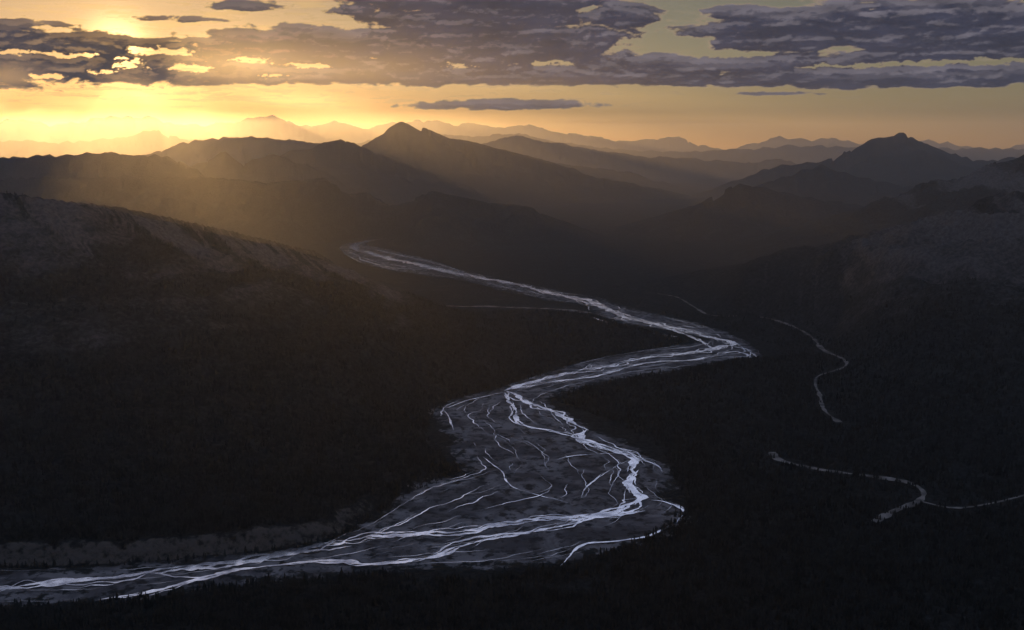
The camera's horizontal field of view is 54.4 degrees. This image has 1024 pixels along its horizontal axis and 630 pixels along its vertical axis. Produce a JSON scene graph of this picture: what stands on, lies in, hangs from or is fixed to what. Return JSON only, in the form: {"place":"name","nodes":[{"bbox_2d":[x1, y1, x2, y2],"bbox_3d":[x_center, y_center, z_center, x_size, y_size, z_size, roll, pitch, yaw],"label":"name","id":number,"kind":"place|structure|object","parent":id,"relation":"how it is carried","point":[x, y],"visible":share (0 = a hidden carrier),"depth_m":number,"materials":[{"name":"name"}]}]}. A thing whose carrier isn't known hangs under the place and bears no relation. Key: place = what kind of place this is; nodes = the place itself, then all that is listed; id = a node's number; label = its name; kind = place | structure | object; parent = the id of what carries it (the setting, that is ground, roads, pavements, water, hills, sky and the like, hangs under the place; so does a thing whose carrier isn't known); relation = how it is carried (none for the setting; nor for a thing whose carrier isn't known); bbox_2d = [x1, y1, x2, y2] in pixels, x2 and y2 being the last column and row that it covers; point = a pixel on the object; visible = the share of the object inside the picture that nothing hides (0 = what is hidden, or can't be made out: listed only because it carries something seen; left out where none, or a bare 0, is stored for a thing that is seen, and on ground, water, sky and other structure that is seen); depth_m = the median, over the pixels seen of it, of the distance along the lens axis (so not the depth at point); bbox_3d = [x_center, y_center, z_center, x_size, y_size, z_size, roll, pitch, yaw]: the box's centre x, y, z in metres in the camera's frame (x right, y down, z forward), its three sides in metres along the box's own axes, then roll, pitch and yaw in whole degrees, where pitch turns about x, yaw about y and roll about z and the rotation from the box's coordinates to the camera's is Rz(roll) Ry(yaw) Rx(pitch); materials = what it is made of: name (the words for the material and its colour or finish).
{"place":"outdoors","nodes":[
{"label":"outdoors","id":0,"kind":"place"},
{"bbox_2d":[0,238,758,601],"bbox_3d":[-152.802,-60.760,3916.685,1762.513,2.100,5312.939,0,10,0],"label":"braided river","id":1,"kind":"structure","parent":0,"point":[632,462],"depth_m":1640.85,"materials":[{"name":"liquid"}]},
{"bbox_2d":[0,115,1023,629],"bbox_3d":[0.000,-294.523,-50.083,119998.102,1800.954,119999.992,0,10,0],"label":"mountain terrain","id":2,"kind":"structure","parent":0,"point":[768,225],"depth_m":2951.71,"materials":[{"name":"black stone"}]},
{"bbox_2d":[0,238,761,606],"bbox_3d":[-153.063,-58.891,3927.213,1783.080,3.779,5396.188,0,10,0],"label":"gravel floodplain","id":3,"kind":"structure","parent":2,"relation":"on","point":[530,470],"depth_m":1714.35,"materials":[{"name":"grey gravel"}]},
{"bbox_2d":[0,190,1023,629],"bbox_3d":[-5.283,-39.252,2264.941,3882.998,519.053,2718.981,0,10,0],"label":"conifer forest","id":4,"kind":"object","parent":2,"relation":"on","point":[504,584],"visible":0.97,"depth_m":1687.13,"materials":[{"name":"plant"}]},
{"bbox_2d":[0,0,1023,110],"bbox_3d":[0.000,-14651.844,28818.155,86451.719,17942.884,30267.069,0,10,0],"label":"cloud","id":5,"kind":"structure","parent":0,"point":[414,43],"depth_m":43439.85,"materials":[{"name":"grey"}]},
{"bbox_2d":[0,0,1023,149],"label":"sky","id":6,"kind":"structure","parent":0,"point":[710,116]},
{"bbox_2d":[448,306,590,312],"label":"side stream gravel","id":7,"kind":"structure","parent":0,"point":[571,310],"depth_m":3718.94,"materials":[{"name":"grey gravel"}]},
{"bbox_2d":[663,294,1023,521],"bbox_3d":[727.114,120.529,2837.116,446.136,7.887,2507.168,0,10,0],"label":"stream","id":8,"kind":"structure","parent":0,"point":[909,504],"depth_m":1860.43,"materials":[{"name":"water"}]}
]}

